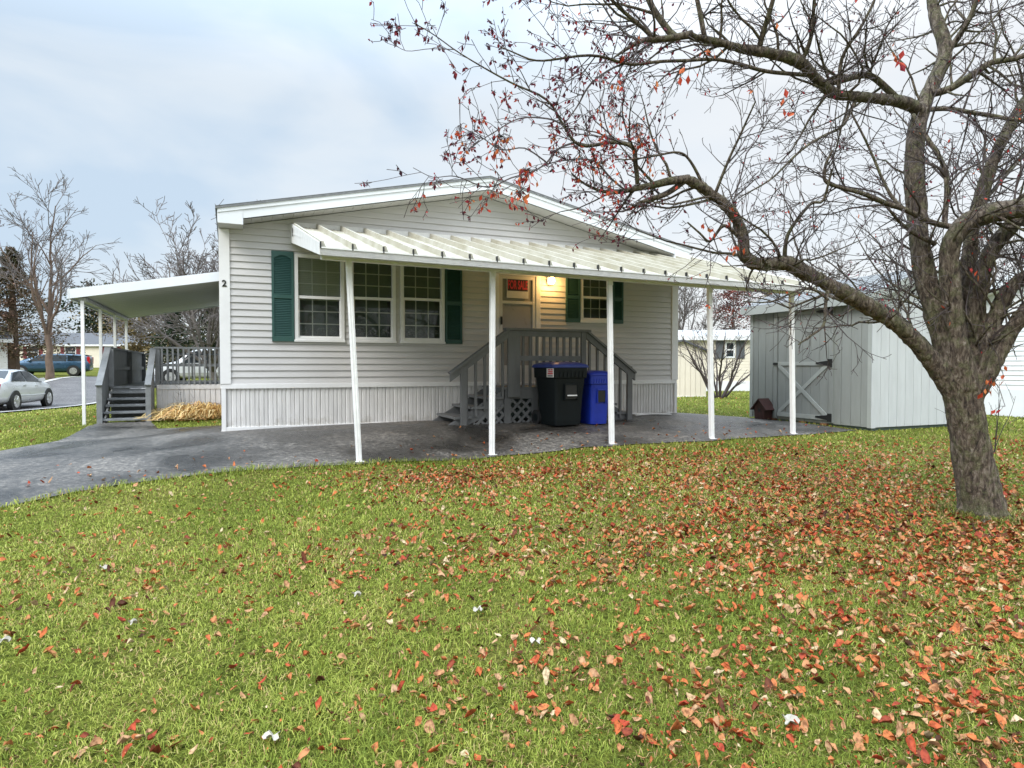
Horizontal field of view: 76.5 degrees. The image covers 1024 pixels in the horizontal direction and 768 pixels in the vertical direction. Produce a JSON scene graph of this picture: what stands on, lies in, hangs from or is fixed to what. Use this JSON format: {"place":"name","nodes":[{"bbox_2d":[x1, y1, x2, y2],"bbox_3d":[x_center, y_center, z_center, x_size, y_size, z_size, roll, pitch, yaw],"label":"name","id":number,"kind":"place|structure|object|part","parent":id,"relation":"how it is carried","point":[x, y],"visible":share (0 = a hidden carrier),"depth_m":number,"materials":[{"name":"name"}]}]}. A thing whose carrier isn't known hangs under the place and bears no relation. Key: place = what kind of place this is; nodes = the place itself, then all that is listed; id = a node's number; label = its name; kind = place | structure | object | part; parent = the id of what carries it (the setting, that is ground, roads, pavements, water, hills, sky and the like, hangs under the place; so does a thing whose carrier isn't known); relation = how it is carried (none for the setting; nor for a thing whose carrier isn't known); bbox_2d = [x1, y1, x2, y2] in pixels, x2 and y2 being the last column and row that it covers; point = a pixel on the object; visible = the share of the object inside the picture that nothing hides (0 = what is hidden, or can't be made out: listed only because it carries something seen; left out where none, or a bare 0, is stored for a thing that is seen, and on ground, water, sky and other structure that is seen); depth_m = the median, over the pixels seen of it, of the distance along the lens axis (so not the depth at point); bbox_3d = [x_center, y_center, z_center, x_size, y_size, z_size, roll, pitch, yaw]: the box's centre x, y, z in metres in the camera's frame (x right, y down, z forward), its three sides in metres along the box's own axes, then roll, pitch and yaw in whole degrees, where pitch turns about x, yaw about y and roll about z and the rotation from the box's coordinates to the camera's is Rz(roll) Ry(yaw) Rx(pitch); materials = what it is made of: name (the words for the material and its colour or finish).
{"place":"outdoors","nodes":[
{"label":"outdoors","id":0,"kind":"place"},
{"bbox_2d":[0,370,154,411],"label":"road","id":1,"kind":"structure","parent":0,"point":[67,391],"depth_m":30.05,"materials":[{"name":"grey asphalt"}]},
{"bbox_2d":[0,369,52,409],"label":"silver sedan","id":2,"kind":"object","parent":1,"relation":"on","point":[18,388],"visible":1,"depth_m":23.20,"materials":[{"name":"paint"}]},
{"bbox_3d":[-18.112,-0.312,22.394,1.334,0.286,0.600,0,2,-15],"label":"rear window","id":3,"kind":"part","parent":2,"relation":"part of","materials":[{"name":"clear glass"}]},
{"bbox_3d":[-17.527,-0.272,22.931,0.235,0.369,1.030,0,2,-15],"label":"side window","id":4,"kind":"part","parent":2,"relation":"part of","materials":[{"name":"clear glass"}]},
{"bbox_3d":[-17.850,-0.276,24.129,0.235,0.423,1.290,0,2,-15],"label":"side window","id":5,"kind":"part","parent":2,"relation":"part of","materials":[{"name":"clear glass"}]},
{"bbox_2d":[0,413,852,506],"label":"driveway","id":6,"kind":"structure","parent":0,"point":[133,448],"depth_m":8.75,"materials":[{"name":"grey asphalt"}]},
{"bbox_2d":[532,362,588,425],"bbox_3d":[0.738,0.148,10.209,0.662,0.998,0.752,-1,2,-29],"label":"black wheeled cart","id":7,"kind":"object","parent":6,"relation":"on","point":[560,385],"visible":0.98,"depth_m":9.95,"materials":[{"name":"plastic"}]},
{"bbox_2d":[580,370,607,423],"bbox_3d":[1.289,0.215,10.500,0.448,0.868,0.597,-1,2,-27],"label":"blue wheeled cart","id":8,"kind":"object","parent":6,"relation":"on","point":[594,408],"visible":0.65,"depth_m":10.27,"materials":[{"name":"plastic"}]},
{"bbox_2d":[632,413,671,415],"bbox_3d":[2.398,0.522,11.905,1.130,0.100,0.172,0,2,-12],"label":"trim strip","id":9,"kind":"object","parent":6,"relation":"on","point":[650,413],"depth_m":11.91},
{"bbox_2d":[750,398,773,419],"bbox_3d":[5.068,0.503,13.118,0.300,0.427,0.396,-1,2,-28],"label":"birdhouse","id":10,"kind":"object","parent":6,"relation":"on","point":[762,408],"visible":0.87,"depth_m":13.04,"materials":[{"name":"red wood"}]},
{"bbox_2d":[0,368,1023,767],"bbox_3d":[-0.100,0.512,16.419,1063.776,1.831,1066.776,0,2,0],"label":"ground","id":11,"kind":"structure","parent":0,"point":[232,682],"depth_m":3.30,"materials":[{"name":"green plant"}]},
{"bbox_2d":[0,636,10,642],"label":"maple leaf","id":12,"kind":"object","parent":11,"relation":"on","point":[7,638],"visible":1,"depth_m":3.17,"materials":[{"name":"white plant"}]},
{"bbox_2d":[0,326,13,368],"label":"white shed","id":13,"kind":"structure","parent":11,"relation":"on","point":[3,361],"depth_m":37.06,"materials":[{"name":"white"}]},
{"bbox_2d":[0,246,85,369],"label":"conifer tree","id":14,"kind":"object","parent":11,"relation":"on","point":[11,323],"visible":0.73,"depth_m":37.77,"materials":[{"name":"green plant"}]},
{"bbox_2d":[20,354,93,375],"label":"blue minivan","id":15,"kind":"object","parent":11,"relation":"on","point":[63,364],"visible":0.59,"depth_m":46.03,"materials":[{"name":"paint"}]},
{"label":"side window","id":16,"kind":"part","parent":15,"relation":"part of","materials":[{"name":"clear glass"}]},
{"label":"side window","id":17,"kind":"part","parent":15,"relation":"part of","materials":[{"name":"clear glass"}]},
{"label":"side window","id":18,"kind":"part","parent":15,"relation":"part of","materials":[{"name":"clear glass"}]},
{"bbox_2d":[0,167,119,378],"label":"bare tree","id":19,"kind":"object","parent":11,"relation":"on","point":[38,304],"visible":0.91,"depth_m":35.67,"materials":[{"name":"brown plant"}]},
{"bbox_2d":[43,376,79,381],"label":"kerb","id":20,"kind":"structure","parent":11,"relation":"on","point":[58,378],"depth_m":36.14,"materials":[{"name":"grey concrete"}]},
{"bbox_2d":[3,388,144,411],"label":"kerb","id":21,"kind":"structure","parent":11,"relation":"on","point":[63,406],"depth_m":23.95,"materials":[{"name":"grey concrete"}]},
{"bbox_2d":[57,278,119,332],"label":"pine tree","id":22,"kind":"object","parent":11,"relation":"on","point":[87,311],"visible":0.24,"depth_m":78.97,"materials":[{"name":"green plant"}]},
{"bbox_2d":[19,333,170,367],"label":"tan home","id":23,"kind":"object","parent":11,"relation":"on","point":[91,344],"visible":0.11,"depth_m":69.70,"materials":[{"name":"beige"}]},
{"bbox_2d":[27,346,38,357],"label":"window","id":24,"kind":"structure","parent":23,"relation":"in","point":[32,346],"depth_m":69.46,"materials":[{"name":"white"}]},
{"bbox_2d":[64,346,75,353],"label":"window","id":25,"kind":"structure","parent":23,"relation":"in","point":[73,351],"depth_m":69.59,"materials":[{"name":"white"}]},
{"bbox_2d":[67,309,159,332],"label":"deciduous tree","id":26,"kind":"object","parent":11,"relation":"on","point":[102,321],"depth_m":90.10,"materials":[{"name":"brown plant"}]},
{"bbox_2d":[90,316,143,332],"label":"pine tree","id":27,"kind":"object","parent":11,"relation":"on","point":[118,326],"visible":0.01,"depth_m":83.51,"materials":[{"name":"plant"}]},
{"bbox_2d":[128,618,136,624],"bbox_3d":[-1.955,1.225,3.356,0.051,0.026,0.044,8,0,21],"label":"maple leaf","id":28,"kind":"object","parent":11,"relation":"on","point":[134,620],"visible":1,"depth_m":3.35,"materials":[{"name":"white plant"}]},
{"bbox_2d":[84,309,185,361],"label":"deciduous tree","id":29,"kind":"object","parent":11,"relation":"on","point":[139,347],"visible":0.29,"depth_m":51.37,"materials":[{"name":"brown plant"}]},
{"bbox_2d":[67,272,218,424],"bbox_3d":[-8.241,-0.759,15.360,2.630,3.151,5.940,-1,2,-23],"label":"carport","id":30,"kind":"object","parent":11,"relation":"on","point":[125,301],"visible":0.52,"depth_m":13.64,"materials":[{"name":"white metal"}]},
{"bbox_2d":[41,196,260,379],"bbox_3d":[-15.082,-4.187,31.457,10.017,9.202,9.548,0,2,0],"label":"bare tree","id":31,"kind":"object","parent":11,"relation":"on","point":[213,318],"visible":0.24,"depth_m":30.09,"materials":[{"name":"brown plant"}]},
{"bbox_2d":[95,347,220,423],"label":"side deck","id":32,"kind":"structure","parent":11,"relation":"on","point":[121,372],"depth_m":13.39,"materials":[{"name":"grey paint"}]},
{"bbox_2d":[143,312,195,368],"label":"spruce tree","id":33,"kind":"object","parent":11,"relation":"on","point":[176,336],"visible":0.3,"depth_m":43.55,"materials":[{"name":"green plant"}]},
{"bbox_2d":[135,401,221,420],"bbox_3d":[-6.330,0.535,13.102,2.138,0.385,2.360,1,2,33],"label":"dried daylily","id":34,"kind":"object","parent":11,"relation":"on","point":[201,411],"visible":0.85,"depth_m":12.74,"materials":[{"name":"beige plant"}]},
{"bbox_2d":[154,349,217,380],"bbox_3d":[-16.091,-0.902,33.992,4.466,1.892,2.103,0,2,-16],"label":"car","id":35,"kind":"object","parent":11,"relation":"on","point":[181,370],"visible":0.21,"depth_m":32.97,"materials":[{"name":"paint"}]},
{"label":"side window","id":36,"kind":"part","parent":35,"relation":"part of","materials":[{"name":"glass"}]},
{"bbox_2d":[179,309,216,339],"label":"bare tree","id":37,"kind":"object","parent":11,"relation":"on","point":[190,322],"visible":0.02,"depth_m":61.39,"materials":[{"name":"plant"}]},
{"bbox_2d":[181,307,219,353],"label":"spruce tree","id":38,"kind":"object","parent":11,"relation":"on","point":[203,336],"visible":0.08,"depth_m":47.48,"materials":[{"name":"green plant"}]},
{"bbox_2d":[262,730,281,740],"bbox_3d":[-0.882,1.285,2.387,0.069,0.027,0.059,7,-6,-24],"label":"maple leaf","id":39,"kind":"object","parent":11,"relation":"on","point":[269,734],"visible":1,"depth_m":2.38,"materials":[{"name":"white plant"}]},
{"bbox_2d":[352,591,360,596],"bbox_3d":[-0.879,1.191,3.699,0.060,0.026,0.051,11,4,44],"label":"maple leaf","id":40,"kind":"object","parent":11,"relation":"on","point":[358,593],"visible":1,"depth_m":3.69,"materials":[{"name":"white plant"}]},
{"bbox_2d":[215,176,692,431],"bbox_3d":[-3.894,-1.480,19.005,8.340,4.405,17.795,-1,2,-23],"label":"mobile home","id":41,"kind":"object","parent":11,"relation":"on","point":[420,334],"visible":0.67,"depth_m":10.65,"materials":[{"name":"plastic"}]},
{"bbox_2d":[294,253,345,341],"bbox_3d":[-3.075,-1.334,10.314,0.770,1.352,0.456,-1,2,-23],"label":"window","id":42,"kind":"structure","parent":41,"relation":"in","point":[319,305],"depth_m":10.25,"materials":[{"name":"white glass"}]},
{"bbox_2d":[352,262,396,342],"bbox_3d":[-2.314,-1.343,10.644,0.750,1.352,0.456,-1,2,-23],"label":"window","id":43,"kind":"structure","parent":41,"relation":"in","point":[374,285],"depth_m":10.59,"materials":[{"name":"white glass"}]},
{"bbox_2d":[400,266,445,343],"bbox_3d":[-1.561,-1.352,10.970,0.770,1.352,0.456,-1,2,-23],"label":"window","id":44,"kind":"structure","parent":41,"relation":"in","point":[422,290],"depth_m":10.91,"materials":[{"name":"white glass"}]},
{"bbox_2d":[499,275,535,381],"bbox_3d":[0.103,-0.970,11.463,0.700,1.870,0.112,-1,2,-23],"label":"door","id":45,"kind":"structure","parent":41,"relation":"in","point":[513,312],"depth_m":11.49,"materials":[{"name":"white metal"}]},
{"bbox_2d":[507,278,528,298],"bbox_3d":[0.101,-1.680,11.440,0.420,0.340,0.009,-1,2,-23],"label":"sale sign","id":46,"kind":"object","parent":41,"relation":"attached to","point":[517,288],"visible":1,"depth_m":11.44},
{"bbox_2d":[290,222,817,461],"bbox_3d":[0.719,-0.781,10.125,7.666,3.413,3.017,-1,2,-23],"label":"patio awning","id":47,"kind":"object","parent":41,"relation":"attached to","point":[348,246],"visible":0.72,"depth_m":9.07,"materials":[{"name":"metal"}]},
{"bbox_2d":[580,279,606,322],"bbox_3d":[1.490,-1.591,12.286,0.700,0.902,0.456,-1,2,-23],"label":"window","id":48,"kind":"structure","parent":41,"relation":"in","point":[593,309],"depth_m":12.19,"materials":[{"name":"white glass"}]},
{"bbox_2d":[473,605,481,611],"bbox_3d":[-0.190,1.200,3.478,0.051,0.026,0.060,-4,-8,31],"label":"maple leaf","id":49,"kind":"object","parent":11,"relation":"on","point":[475,609],"visible":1,"depth_m":3.47,"materials":[{"name":"white plant"}]},
{"bbox_2d":[0,396,1023,767],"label":"fallen leaves","id":50,"kind":"object","parent":11,"relation":"on","point":[974,694],"visible":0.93,"depth_m":4.05,"materials":[{"name":"red plant"}]},
{"bbox_2d":[432,328,636,424],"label":"porch steps","id":51,"kind":"structure","parent":11,"relation":"on","point":[514,399],"depth_m":10.45,"materials":[{"name":"grey paint"}]},
{"bbox_2d":[530,637,540,644],"bbox_3d":[0.108,1.225,3.096,0.060,0.026,0.051,-8,1,41],"label":"maple leaf","id":52,"kind":"object","parent":11,"relation":"on","point":[532,640],"visible":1,"depth_m":3.10,"materials":[{"name":"white plant"}]},
{"bbox_2d":[354,0,1023,523],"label":"crabapple tree","id":53,"kind":"object","parent":11,"relation":"on","point":[962,356],"visible":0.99,"depth_m":5.13,"materials":[{"name":"brown plant"}]},
{"bbox_2d":[677,339,706,396],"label":"cream shed","id":54,"kind":"structure","parent":11,"relation":"on","point":[690,382],"depth_m":24.11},
{"bbox_2d":[678,330,749,390],"bbox_3d":[9.346,-0.980,32.061,12.540,3.360,5.140,0,2,4],"label":"cream home","id":55,"kind":"object","parent":11,"relation":"on","point":[744,366],"visible":0.15,"depth_m":29.68,"materials":[{"name":"beige"}]},
{"bbox_2d":[725,342,734,357],"bbox_3d":[9.962,-1.563,29.697,0.450,0.750,0.080,0,2,4],"label":"window","id":56,"kind":"structure","parent":55,"relation":"in","point":[731,354],"depth_m":29.68,"materials":[{"name":"white"}]},
{"bbox_2d":[678,314,749,397],"bbox_3d":[6.790,-1.029,21.177,3.503,3.162,3.144,-1,2,-39],"label":"bare shrub","id":57,"kind":"object","parent":11,"relation":"on","point":[718,378],"visible":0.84,"depth_m":21.42,"materials":[{"name":"brown plant"}]},
{"bbox_2d":[678,252,749,329],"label":"bare tree","id":58,"kind":"object","parent":11,"relation":"on","point":[686,310],"visible":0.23,"depth_m":44.62,"materials":[{"name":"plant"}]},
{"bbox_2d":[689,290,769,329],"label":"red leafed tree","id":59,"kind":"object","parent":11,"relation":"on","point":[732,297],"visible":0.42,"depth_m":43.67,"materials":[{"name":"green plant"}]},
{"bbox_2d":[781,714,799,724],"bbox_3d":[1.064,1.274,2.470,0.066,0.027,0.077,4,8,-6],"label":"maple leaf","id":60,"kind":"object","parent":11,"relation":"on","point":[789,718],"visible":1,"depth_m":2.47,"materials":[{"name":"white plant"}]},
{"bbox_2d":[753,231,865,300],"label":"bare tree","id":61,"kind":"object","parent":11,"relation":"on","point":[839,256],"visible":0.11,"depth_m":41.31,"materials":[{"name":"brown plant"}]},
{"bbox_2d":[740,269,946,430],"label":"garden shed","id":62,"kind":"structure","parent":11,"relation":"on","point":[896,389],"depth_m":11.61,"materials":[{"name":"grey paint"}]},
{"bbox_2d":[773,307,832,421],"bbox_3d":[5.504,-0.373,12.348,0.063,2.090,1.400,-1,2,-22],"label":"door","id":63,"kind":"structure","parent":62,"relation":"in","point":[811,399],"depth_m":12.25,"materials":[{"name":"grey paint"}]},
{"bbox_2d":[900,210,1023,279],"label":"bare tree","id":64,"kind":"object","parent":11,"relation":"on","point":[985,244],"visible":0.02,"depth_m":35.39,"materials":[{"name":"brown plant"}]},
{"bbox_2d":[935,382,1022,454],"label":"bare shoots","id":65,"kind":"object","parent":11,"relation":"on","point":[995,445],"visible":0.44,"depth_m":8.53,"materials":[{"name":"brown plant"}]},
{"bbox_2d":[984,268,1023,416],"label":"white home","id":66,"kind":"object","parent":11,"relation":"on","point":[1013,379],"visible":0.05,"depth_m":15.40,"materials":[{"name":"white plastic"}]},
{"bbox_2d":[0,0,1023,340],"label":"sky","id":67,"kind":"structure","parent":0,"point":[203,103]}
]}

